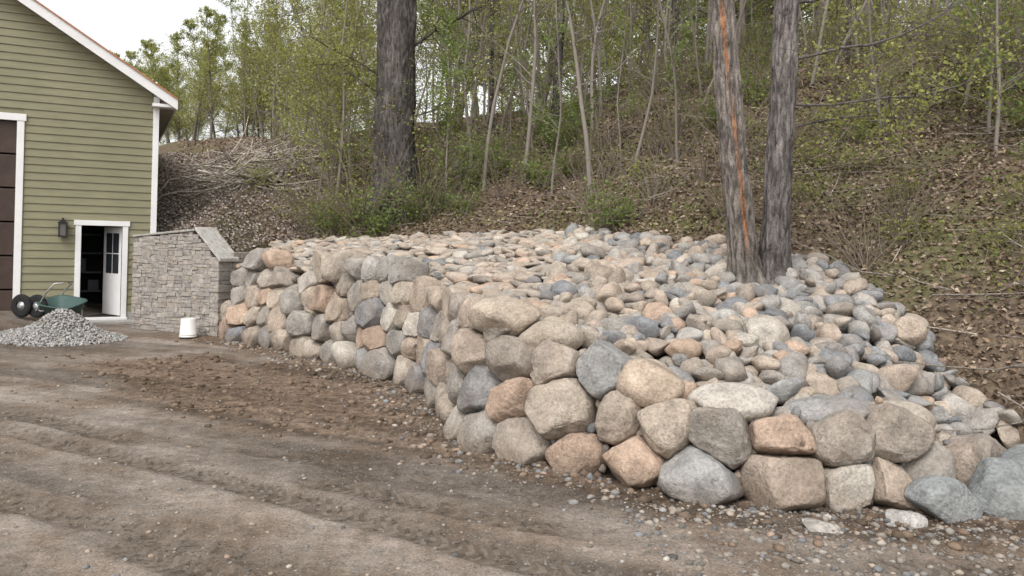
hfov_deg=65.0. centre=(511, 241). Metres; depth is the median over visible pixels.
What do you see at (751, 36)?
shrub
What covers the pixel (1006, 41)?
sapling
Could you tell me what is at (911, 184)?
shrub
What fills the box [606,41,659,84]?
shrub
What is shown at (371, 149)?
sapling
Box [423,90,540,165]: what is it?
shrub
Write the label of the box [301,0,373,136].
sapling
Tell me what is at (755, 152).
shrub
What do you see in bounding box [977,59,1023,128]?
shrub
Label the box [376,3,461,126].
sapling
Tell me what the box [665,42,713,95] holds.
shrub
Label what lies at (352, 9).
sapling
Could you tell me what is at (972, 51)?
shrub
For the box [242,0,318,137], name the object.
sapling
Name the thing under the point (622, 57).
sapling
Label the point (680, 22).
sapling
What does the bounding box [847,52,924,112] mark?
shrub
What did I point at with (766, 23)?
shrub
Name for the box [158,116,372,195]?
brush pile
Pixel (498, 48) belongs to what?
sapling
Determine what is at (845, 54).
tree
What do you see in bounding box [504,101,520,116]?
shrub
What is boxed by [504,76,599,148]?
shrub
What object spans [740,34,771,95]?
shrub
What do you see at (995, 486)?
boulder
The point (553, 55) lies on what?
sapling
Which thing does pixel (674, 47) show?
sapling
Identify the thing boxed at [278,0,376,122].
sapling
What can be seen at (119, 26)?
sky
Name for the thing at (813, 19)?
sapling
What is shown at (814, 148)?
shrub
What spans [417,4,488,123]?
sapling
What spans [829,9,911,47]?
shrub
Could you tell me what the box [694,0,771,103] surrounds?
sapling
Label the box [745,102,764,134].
shrub
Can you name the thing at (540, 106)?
shrub
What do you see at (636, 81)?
shrub
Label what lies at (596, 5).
sapling
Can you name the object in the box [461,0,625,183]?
sapling
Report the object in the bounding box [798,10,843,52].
shrub
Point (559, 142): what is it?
shrub
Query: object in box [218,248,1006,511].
boulder retaining wall
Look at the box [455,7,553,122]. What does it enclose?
sapling
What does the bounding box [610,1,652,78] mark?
sapling
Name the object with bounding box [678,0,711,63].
sapling
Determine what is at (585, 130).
sapling
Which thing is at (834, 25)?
shrub
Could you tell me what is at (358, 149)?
shrub
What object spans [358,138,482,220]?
shrub
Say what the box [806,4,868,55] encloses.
shrub
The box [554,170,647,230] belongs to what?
shrub
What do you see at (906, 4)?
sapling
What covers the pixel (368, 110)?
sapling
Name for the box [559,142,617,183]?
shrub
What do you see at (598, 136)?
shrub
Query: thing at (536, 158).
shrub
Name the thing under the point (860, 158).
shrub
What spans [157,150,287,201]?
log debris
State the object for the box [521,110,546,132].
shrub
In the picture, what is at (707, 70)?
shrub
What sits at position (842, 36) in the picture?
shrub
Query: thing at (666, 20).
sapling
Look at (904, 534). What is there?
mud clods
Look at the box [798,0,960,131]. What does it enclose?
sapling
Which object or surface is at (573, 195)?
shrub
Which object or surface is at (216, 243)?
cap slabs
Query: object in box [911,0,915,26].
sapling
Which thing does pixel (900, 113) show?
shrub
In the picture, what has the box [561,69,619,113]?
shrub
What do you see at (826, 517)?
gravel
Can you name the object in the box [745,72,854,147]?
shrub
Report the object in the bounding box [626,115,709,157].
shrub
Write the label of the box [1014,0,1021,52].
sapling
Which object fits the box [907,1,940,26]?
shrub
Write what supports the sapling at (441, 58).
on the ground
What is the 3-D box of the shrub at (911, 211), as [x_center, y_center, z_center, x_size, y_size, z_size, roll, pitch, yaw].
[5.089,-0.647,9.876,1.510,1.098,1.498,4,3,12]
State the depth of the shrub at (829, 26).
19.88 m
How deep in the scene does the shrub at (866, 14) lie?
21.70 m
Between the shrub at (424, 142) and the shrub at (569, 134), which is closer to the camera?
the shrub at (569, 134)
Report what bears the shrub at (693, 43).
on the ground
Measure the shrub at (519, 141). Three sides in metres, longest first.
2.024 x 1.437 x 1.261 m
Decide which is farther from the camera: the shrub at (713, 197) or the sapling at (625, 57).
the sapling at (625, 57)
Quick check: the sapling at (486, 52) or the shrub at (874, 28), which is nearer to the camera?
the shrub at (874, 28)
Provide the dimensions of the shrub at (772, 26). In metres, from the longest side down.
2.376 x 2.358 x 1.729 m
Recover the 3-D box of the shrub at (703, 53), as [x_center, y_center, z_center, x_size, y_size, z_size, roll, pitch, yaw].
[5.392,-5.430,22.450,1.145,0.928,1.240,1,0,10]
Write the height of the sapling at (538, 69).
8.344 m
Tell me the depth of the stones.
14.50 m
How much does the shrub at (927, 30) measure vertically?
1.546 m
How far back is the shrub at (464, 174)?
16.53 m
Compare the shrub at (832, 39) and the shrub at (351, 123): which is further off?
the shrub at (351, 123)
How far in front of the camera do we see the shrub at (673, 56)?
20.74 m
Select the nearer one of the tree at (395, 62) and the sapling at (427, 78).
the tree at (395, 62)
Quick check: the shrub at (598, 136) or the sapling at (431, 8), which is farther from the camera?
the sapling at (431, 8)
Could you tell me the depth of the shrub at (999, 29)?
16.91 m
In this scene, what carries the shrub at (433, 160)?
on the ground
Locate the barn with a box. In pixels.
[0,0,177,323]
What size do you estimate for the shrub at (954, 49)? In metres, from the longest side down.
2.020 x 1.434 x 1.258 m
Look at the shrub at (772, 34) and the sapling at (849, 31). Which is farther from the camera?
the shrub at (772, 34)
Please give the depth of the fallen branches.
12.30 m
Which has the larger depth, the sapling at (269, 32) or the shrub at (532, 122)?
the sapling at (269, 32)
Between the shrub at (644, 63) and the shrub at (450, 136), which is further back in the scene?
the shrub at (644, 63)
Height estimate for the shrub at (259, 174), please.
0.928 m
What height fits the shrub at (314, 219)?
2.046 m
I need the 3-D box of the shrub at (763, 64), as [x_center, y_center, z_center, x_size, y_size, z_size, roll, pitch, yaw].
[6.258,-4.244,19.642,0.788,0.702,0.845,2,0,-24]
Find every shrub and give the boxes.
[229,152,275,187]
[231,90,319,148]
[240,157,345,227]
[254,136,368,233]
[258,154,368,230]
[265,130,418,235]
[281,150,385,232]
[293,182,369,237]
[316,93,372,141]
[318,133,371,163]
[318,179,394,233]
[344,188,402,237]
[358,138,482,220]
[363,157,451,225]
[367,169,462,213]
[368,110,478,186]
[370,149,468,221]
[405,160,481,213]
[408,150,488,198]
[415,102,497,167]
[415,119,487,168]
[415,133,435,145]
[415,134,436,149]
[417,142,470,190]
[422,114,532,190]
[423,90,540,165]
[429,96,470,130]
[438,178,485,216]
[448,139,503,190]
[457,134,498,163]
[459,112,485,129]
[459,142,541,198]
[463,130,524,177]
[476,125,548,177]
[490,54,571,110]
[493,103,551,150]
[499,122,643,215]
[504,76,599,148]
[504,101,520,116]
[505,85,550,116]
[509,146,552,184]
[511,142,569,190]
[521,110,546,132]
[525,89,605,149]
[527,122,617,174]
[537,114,581,152]
[543,63,597,98]
[550,88,606,132]
[552,142,596,176]
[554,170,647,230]
[558,54,664,151]
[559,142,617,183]
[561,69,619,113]
[569,113,682,180]
[573,98,608,124]
[575,85,598,99]
[578,177,650,231]
[602,42,697,109]
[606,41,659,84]
[606,93,687,153]
[607,128,701,204]
[614,51,677,96]
[615,57,686,118]
[619,98,645,115]
[619,146,671,180]
[621,43,673,80]
[622,16,710,94]
[622,60,646,84]
[626,54,663,83]
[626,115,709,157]
[630,55,681,95]
[632,30,711,84]
[633,16,686,67]
[635,19,703,61]
[638,73,714,134]
[651,42,749,94]
[652,91,706,136]
[656,138,764,220]
[657,53,706,90]
[661,42,710,80]
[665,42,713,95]
[668,30,741,76]
[672,115,764,182]
[673,82,717,133]
[675,26,837,148]
[678,10,752,57]
[682,46,711,79]
[683,27,706,58]
[685,31,712,61]
[685,68,749,127]
[692,55,713,82]
[699,0,798,63]
[702,100,766,169]
[706,4,769,49]
[711,25,819,93]
[738,22,810,72]
[739,23,772,51]
[739,27,767,53]
[739,52,770,108]
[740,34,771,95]
[740,39,763,57]
[741,5,772,43]
[743,40,819,86]
[745,0,802,46]
[745,1,799,45]
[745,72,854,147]
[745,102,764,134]
[746,121,766,157]
[747,3,822,36]
[753,16,772,50]
[753,59,771,72]
[761,14,801,42]
[769,2,878,60]
[791,172,820,202]
[791,172,925,271]
[793,124,846,165]
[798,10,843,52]
[801,18,841,48]
[803,24,837,43]
[805,2,845,32]
[805,10,867,40]
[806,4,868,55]
[811,11,866,47]
[812,49,842,66]
[813,92,895,144]
[815,27,919,100]
[821,1,900,38]
[822,55,968,127]
[824,9,866,52]
[827,130,901,171]
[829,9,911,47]
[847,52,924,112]
[853,1,915,37]
[853,7,911,53]
[855,150,1008,229]
[866,197,944,245]
[867,6,911,33]
[877,160,953,204]
[890,0,974,40]
[905,1,941,33]
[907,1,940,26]
[907,7,979,56]
[920,0,1023,42]
[943,24,1021,67]
[946,14,1022,78]
[946,52,989,91]
[957,23,980,42]
[968,18,1023,92]
[968,204,1023,247]
[972,1,1023,47]
[972,168,1023,211]
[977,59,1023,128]
[994,46,1023,77]
[1008,94,1023,136]
[1009,101,1023,159]
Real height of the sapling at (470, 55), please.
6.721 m
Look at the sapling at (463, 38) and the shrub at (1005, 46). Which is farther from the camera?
the sapling at (463, 38)
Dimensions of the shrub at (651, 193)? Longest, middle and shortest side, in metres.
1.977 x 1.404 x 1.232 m
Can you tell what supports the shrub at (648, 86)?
on the ground
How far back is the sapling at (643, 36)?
22.41 m
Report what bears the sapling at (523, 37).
on the ground
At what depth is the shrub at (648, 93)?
18.34 m
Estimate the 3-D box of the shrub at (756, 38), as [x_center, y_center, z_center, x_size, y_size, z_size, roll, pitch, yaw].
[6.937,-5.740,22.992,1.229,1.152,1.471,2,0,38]
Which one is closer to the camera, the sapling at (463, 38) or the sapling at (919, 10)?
the sapling at (919, 10)
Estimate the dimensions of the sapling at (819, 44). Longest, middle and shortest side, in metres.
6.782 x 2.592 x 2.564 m
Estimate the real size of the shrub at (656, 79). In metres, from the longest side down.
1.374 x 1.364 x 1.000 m
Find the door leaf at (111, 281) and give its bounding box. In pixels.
[102,227,121,315]
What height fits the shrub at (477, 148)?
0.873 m
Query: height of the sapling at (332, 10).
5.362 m
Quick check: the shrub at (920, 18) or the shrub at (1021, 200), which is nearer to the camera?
the shrub at (1021, 200)
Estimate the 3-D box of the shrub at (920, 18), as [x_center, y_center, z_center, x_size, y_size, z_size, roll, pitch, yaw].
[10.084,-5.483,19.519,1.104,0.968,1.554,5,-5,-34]
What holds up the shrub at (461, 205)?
on the ground
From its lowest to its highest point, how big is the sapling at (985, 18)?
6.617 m
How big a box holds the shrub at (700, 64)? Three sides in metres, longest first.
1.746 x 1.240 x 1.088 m
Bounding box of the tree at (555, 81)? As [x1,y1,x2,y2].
[546,0,568,137]
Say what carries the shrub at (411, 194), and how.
on the ground
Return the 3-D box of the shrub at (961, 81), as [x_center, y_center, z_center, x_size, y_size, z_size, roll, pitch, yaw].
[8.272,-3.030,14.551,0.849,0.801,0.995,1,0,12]
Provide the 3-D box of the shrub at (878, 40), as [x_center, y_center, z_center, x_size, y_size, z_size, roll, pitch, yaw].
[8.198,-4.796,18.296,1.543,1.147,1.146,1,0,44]
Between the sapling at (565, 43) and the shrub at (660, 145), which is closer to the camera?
the shrub at (660, 145)
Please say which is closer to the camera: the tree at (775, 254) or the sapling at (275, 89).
the tree at (775, 254)
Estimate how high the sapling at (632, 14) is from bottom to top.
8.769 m
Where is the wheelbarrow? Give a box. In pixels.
[11,282,87,317]
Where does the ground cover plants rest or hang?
on the ground
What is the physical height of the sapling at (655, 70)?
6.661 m
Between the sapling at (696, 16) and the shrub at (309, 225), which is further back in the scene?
the sapling at (696, 16)
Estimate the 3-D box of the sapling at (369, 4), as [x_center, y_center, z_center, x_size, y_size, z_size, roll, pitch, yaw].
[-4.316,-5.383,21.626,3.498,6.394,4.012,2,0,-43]
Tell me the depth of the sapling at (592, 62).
18.32 m
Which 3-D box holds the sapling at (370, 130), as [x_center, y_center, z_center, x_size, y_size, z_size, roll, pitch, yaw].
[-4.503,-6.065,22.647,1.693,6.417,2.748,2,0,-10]
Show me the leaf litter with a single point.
(955, 169)
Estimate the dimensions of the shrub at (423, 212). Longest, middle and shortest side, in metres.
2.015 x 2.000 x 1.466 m
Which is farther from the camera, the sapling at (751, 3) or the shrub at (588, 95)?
the sapling at (751, 3)
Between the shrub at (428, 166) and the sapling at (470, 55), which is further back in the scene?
the sapling at (470, 55)
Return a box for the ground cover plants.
[297,1,1023,317]
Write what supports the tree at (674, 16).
on the ground
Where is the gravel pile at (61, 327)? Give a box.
[0,308,127,346]
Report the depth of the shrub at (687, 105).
14.28 m
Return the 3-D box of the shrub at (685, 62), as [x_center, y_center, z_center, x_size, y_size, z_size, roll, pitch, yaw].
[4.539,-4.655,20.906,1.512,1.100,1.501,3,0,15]
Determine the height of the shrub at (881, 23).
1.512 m
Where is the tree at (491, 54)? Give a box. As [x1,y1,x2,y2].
[439,0,495,134]
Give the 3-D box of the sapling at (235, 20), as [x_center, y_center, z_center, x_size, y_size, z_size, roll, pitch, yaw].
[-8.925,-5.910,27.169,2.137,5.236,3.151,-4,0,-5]
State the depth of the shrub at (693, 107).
16.37 m
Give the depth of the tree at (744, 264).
9.30 m
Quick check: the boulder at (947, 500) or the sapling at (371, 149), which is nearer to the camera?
the boulder at (947, 500)
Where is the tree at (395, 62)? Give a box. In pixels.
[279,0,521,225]
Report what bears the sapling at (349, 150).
on the ground
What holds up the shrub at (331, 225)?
on the ground
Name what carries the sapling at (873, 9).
on the ground
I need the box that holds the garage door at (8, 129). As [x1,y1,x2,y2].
[0,120,16,310]
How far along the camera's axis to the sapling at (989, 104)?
12.38 m
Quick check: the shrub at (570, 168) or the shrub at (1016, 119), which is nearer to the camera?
the shrub at (1016, 119)
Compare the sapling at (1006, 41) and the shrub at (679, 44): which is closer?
the sapling at (1006, 41)
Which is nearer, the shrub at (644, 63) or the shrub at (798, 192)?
the shrub at (798, 192)
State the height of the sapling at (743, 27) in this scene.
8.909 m
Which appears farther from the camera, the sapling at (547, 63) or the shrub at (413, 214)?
the sapling at (547, 63)
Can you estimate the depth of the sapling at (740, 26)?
21.35 m
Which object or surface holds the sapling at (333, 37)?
on the ground
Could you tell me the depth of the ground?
6.30 m
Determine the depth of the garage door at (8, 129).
15.11 m
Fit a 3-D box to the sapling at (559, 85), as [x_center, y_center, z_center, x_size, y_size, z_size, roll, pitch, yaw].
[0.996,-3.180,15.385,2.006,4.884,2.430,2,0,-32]
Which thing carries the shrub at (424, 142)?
on the ground
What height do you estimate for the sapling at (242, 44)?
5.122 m
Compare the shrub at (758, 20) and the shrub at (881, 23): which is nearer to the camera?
the shrub at (881, 23)
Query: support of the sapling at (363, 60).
on the ground
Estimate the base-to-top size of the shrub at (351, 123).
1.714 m
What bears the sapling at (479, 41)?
on the ground
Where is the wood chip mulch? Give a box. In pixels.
[156,139,321,250]
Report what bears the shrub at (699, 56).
on the ground
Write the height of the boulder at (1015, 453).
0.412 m
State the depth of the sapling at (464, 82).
18.88 m
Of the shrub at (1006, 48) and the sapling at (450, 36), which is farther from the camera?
the sapling at (450, 36)
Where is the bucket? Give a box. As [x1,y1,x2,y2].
[179,318,196,337]
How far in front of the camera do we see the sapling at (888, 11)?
17.90 m
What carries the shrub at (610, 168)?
on the ground
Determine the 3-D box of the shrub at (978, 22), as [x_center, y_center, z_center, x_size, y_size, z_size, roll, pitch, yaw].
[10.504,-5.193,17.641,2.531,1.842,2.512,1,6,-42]
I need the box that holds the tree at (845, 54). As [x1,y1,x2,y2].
[843,0,851,63]
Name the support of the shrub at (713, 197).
on the ground
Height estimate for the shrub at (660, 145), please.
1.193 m
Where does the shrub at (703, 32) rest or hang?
on the ground
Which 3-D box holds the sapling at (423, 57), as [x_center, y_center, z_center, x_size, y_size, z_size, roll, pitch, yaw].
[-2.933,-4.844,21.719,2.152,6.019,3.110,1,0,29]
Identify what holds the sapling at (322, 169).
on the ground
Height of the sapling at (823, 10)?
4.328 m
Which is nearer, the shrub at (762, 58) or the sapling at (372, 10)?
the shrub at (762, 58)
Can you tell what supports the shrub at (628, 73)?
on the ground
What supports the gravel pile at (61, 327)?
on the ground
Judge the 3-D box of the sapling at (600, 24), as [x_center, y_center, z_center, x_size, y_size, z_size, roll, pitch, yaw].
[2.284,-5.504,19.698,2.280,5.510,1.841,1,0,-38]
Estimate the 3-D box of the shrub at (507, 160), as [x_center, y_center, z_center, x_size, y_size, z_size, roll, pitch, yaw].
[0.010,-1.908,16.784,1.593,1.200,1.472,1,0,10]
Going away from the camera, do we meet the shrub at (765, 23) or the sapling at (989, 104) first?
the sapling at (989, 104)
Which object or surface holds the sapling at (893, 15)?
on the ground
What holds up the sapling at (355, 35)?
on the ground
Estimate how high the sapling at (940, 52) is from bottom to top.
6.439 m
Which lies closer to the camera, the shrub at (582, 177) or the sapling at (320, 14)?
the shrub at (582, 177)
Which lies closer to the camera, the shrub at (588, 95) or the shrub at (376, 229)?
the shrub at (376, 229)
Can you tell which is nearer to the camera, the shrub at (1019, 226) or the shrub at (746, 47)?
the shrub at (1019, 226)
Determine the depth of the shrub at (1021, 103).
10.33 m
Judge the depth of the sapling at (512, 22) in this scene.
21.39 m
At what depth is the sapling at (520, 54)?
27.73 m
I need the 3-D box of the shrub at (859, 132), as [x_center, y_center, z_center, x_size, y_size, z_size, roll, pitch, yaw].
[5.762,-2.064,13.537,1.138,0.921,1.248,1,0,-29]
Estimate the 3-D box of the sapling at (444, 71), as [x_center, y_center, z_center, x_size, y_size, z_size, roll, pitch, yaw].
[-0.944,-2.707,16.113,2.169,4.293,1.963,1,0,-11]
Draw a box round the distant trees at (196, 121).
[109,0,1014,144]
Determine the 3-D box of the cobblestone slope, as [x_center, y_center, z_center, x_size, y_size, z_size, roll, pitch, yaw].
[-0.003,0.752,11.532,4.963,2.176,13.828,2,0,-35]
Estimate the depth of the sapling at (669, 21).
23.85 m
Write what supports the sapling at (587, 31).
on the ground
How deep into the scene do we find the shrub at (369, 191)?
15.71 m
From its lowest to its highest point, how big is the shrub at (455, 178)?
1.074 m
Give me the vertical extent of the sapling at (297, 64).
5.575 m
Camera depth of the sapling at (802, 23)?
21.13 m
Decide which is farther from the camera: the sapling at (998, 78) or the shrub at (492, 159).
the shrub at (492, 159)
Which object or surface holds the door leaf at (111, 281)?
in the barn
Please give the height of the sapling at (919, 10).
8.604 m
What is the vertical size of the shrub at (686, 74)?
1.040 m
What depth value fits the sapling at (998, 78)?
11.07 m
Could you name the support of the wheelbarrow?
on the ground
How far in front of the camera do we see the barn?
15.50 m
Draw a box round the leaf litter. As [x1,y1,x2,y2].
[175,11,1023,429]
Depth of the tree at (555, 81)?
18.98 m
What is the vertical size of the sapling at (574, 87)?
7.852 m
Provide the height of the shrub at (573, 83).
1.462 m
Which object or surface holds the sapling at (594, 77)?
on the ground
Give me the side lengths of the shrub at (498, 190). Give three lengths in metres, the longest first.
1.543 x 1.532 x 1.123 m
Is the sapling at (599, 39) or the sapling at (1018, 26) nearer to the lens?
the sapling at (1018, 26)
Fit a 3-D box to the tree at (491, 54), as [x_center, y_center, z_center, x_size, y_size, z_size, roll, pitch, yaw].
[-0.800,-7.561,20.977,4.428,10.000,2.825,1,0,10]
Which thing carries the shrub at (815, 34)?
on the ground
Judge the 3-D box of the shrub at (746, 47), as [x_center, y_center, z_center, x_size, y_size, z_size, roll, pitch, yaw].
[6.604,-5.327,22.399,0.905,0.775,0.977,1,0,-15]
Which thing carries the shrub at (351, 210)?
on the ground
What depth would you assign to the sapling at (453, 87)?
19.82 m
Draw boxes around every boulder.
[801,518,843,533]
[885,509,927,527]
[904,475,984,523]
[967,457,1023,519]
[999,444,1023,469]
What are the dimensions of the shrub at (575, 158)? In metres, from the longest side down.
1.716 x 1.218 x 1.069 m
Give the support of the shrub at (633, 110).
on the ground
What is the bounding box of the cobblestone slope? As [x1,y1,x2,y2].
[235,222,1021,449]
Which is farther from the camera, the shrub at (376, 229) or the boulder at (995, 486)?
the shrub at (376, 229)
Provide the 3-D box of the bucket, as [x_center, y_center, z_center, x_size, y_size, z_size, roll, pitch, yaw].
[-5.621,1.493,13.950,0.297,0.321,0.297,2,0,0]
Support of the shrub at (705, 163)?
on the ground
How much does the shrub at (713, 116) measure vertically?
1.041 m
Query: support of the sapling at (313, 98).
on the ground
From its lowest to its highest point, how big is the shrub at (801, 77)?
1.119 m
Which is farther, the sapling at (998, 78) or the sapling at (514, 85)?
the sapling at (514, 85)
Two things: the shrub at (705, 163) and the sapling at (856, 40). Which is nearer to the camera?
the shrub at (705, 163)
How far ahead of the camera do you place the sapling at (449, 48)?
28.78 m
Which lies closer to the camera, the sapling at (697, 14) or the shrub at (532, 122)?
the shrub at (532, 122)
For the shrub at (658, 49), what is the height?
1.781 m
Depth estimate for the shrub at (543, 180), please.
15.56 m
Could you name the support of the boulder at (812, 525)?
on the ground
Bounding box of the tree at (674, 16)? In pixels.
[672,0,679,79]
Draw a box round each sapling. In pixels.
[189,0,286,136]
[211,0,272,136]
[222,0,373,200]
[225,0,323,133]
[229,0,320,138]
[234,0,424,203]
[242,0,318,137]
[243,0,421,183]
[246,23,314,137]
[247,5,325,145]
[253,0,371,190]
[254,0,330,134]
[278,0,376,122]
[282,0,371,141]
[288,0,427,148]
[292,0,376,133]
[297,0,375,135]
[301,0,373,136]
[313,1,376,168]
[320,37,376,190]
[328,1,376,134]
[331,33,440,168]
[332,1,376,136]
[341,0,453,108]
[363,0,447,96]
[375,0,512,164]
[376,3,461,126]
[412,7,509,202]
[415,0,473,140]
[415,0,493,167]
[415,0,519,152]
[417,1,498,143]
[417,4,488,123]
[419,1,475,91]
[422,0,484,118]
[423,1,500,127]
[430,0,514,124]
[430,0,564,187]
[432,0,495,104]
[434,0,525,129]
[438,0,515,96]
[439,0,524,123]
[447,0,514,112]
[450,0,489,120]
[451,0,508,92]
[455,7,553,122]
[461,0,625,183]
[468,0,591,121]
[472,0,546,113]
[477,0,586,149]
[481,0,559,150]
[481,0,632,136]
[482,0,591,123]
[488,0,580,133]
[493,0,644,194]
[501,0,625,131]
[506,1,593,109]
[516,0,530,110]
[541,0,687,198]
[543,0,669,89]
[545,3,592,83]
[552,0,581,56]
[555,0,685,166]
[566,0,629,109]
[566,2,643,99]
[569,0,659,43]
[570,3,622,100]
[571,0,610,65]
[577,0,703,86]
[589,0,633,121]
[591,0,614,86]
[603,0,712,174]
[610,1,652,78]
[614,0,676,88]
[619,1,659,83]
[638,0,707,57]
[644,0,753,163]
[647,0,671,61]
[652,0,706,88]
[671,0,737,95]
[676,0,758,41]
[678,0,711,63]
[678,1,682,58]
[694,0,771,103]
[703,0,710,78]
[705,0,766,29]
[737,0,742,49]
[742,0,745,51]
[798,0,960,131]
[799,1,816,50]
[810,0,833,85]
[811,2,813,34]
[818,0,835,47]
[832,0,867,66]
[851,7,859,61]
[855,0,917,40]
[870,0,879,28]
[873,0,1023,132]
[880,0,891,53]
[882,0,1023,106]
[890,0,899,33]
[906,0,1022,63]
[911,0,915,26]
[918,1,922,23]
[931,0,1023,47]
[941,0,1023,76]
[943,0,1023,150]
[968,9,1023,59]
[1000,0,1023,51]
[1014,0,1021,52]
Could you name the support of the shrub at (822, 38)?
on the ground
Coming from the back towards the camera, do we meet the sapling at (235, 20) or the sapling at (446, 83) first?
the sapling at (235, 20)
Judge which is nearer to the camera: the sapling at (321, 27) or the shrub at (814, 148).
the shrub at (814, 148)
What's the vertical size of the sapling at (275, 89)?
4.751 m
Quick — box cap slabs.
[132,227,238,261]
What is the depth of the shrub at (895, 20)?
22.06 m
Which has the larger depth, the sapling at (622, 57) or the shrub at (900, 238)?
the sapling at (622, 57)
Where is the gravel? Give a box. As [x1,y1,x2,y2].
[0,341,1023,575]
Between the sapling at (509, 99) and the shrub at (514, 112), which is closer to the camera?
the sapling at (509, 99)
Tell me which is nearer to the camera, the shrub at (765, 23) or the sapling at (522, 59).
the sapling at (522, 59)
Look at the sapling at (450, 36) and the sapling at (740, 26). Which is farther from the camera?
the sapling at (450, 36)
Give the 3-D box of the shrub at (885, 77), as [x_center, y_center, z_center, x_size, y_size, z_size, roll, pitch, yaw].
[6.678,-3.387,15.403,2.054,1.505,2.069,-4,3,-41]
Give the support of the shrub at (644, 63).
on the ground
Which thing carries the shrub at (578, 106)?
on the ground
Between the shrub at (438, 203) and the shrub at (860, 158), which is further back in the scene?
the shrub at (438, 203)
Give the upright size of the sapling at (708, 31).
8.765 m
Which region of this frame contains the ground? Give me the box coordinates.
[0,14,1023,575]
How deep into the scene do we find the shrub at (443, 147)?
19.13 m
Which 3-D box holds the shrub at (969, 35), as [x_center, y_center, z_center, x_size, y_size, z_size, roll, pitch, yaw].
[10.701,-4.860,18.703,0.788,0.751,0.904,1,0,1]
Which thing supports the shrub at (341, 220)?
on the ground
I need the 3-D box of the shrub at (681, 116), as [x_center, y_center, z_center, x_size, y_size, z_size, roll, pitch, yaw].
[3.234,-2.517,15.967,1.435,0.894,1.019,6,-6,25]
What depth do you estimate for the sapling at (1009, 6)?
12.26 m
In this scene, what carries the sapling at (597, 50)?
on the ground
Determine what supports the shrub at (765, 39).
on the ground
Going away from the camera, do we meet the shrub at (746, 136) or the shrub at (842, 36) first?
the shrub at (746, 136)
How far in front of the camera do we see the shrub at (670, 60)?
19.69 m
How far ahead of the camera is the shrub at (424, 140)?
22.17 m
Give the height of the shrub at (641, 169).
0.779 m
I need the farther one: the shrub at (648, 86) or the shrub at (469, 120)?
the shrub at (469, 120)
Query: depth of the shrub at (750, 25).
22.43 m
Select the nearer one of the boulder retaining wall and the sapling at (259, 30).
the boulder retaining wall
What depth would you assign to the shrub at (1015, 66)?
13.28 m
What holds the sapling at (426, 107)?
on the ground
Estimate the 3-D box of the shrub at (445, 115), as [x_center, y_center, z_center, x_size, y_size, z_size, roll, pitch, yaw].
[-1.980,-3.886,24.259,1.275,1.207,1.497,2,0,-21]
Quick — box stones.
[131,231,249,336]
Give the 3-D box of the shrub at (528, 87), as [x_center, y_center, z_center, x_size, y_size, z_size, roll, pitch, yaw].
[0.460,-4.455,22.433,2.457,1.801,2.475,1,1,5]
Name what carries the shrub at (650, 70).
on the ground
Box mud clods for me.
[14,339,991,554]
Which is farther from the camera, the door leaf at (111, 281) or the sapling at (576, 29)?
the sapling at (576, 29)
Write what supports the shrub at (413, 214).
on the ground
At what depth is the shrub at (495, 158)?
16.55 m
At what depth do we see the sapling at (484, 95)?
23.09 m
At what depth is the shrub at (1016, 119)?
11.43 m
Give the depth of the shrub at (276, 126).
24.23 m
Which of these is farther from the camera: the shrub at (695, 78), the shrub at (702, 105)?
the shrub at (695, 78)
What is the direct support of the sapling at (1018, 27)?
on the ground
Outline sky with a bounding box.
[37,0,984,145]
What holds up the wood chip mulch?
on the ground
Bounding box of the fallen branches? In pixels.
[260,14,1023,430]
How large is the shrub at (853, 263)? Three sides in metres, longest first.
1.712 x 1.699 x 1.246 m
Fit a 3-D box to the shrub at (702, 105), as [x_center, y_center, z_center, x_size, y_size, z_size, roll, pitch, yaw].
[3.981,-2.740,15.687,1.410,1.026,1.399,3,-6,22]
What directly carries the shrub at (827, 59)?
on the ground
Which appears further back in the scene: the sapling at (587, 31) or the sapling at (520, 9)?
the sapling at (587, 31)
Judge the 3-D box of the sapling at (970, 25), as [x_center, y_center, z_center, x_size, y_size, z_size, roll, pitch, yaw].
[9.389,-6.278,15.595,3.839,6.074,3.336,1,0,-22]
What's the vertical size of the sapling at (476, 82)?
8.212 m
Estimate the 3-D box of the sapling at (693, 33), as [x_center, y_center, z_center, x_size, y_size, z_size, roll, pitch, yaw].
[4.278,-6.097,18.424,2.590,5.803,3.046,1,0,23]
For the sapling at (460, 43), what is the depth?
27.06 m
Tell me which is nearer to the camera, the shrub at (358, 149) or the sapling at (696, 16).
the shrub at (358, 149)
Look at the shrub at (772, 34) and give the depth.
23.60 m
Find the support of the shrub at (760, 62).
on the ground
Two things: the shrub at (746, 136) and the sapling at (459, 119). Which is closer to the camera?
the shrub at (746, 136)
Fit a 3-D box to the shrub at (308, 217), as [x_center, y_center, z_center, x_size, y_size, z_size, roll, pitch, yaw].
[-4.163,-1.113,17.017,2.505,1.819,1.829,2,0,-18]
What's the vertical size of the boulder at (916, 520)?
0.120 m
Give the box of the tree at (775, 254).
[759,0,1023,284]
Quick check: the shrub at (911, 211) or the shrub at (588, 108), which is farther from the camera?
the shrub at (588, 108)
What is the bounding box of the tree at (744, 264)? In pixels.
[709,0,766,284]
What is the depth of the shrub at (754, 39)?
22.56 m
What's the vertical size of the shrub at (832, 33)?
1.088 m
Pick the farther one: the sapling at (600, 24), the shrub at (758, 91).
the sapling at (600, 24)
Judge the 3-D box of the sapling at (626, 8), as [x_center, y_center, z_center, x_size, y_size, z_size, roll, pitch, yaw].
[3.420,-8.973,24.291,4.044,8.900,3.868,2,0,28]
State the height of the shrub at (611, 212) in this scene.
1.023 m
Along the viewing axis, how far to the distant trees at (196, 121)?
31.90 m

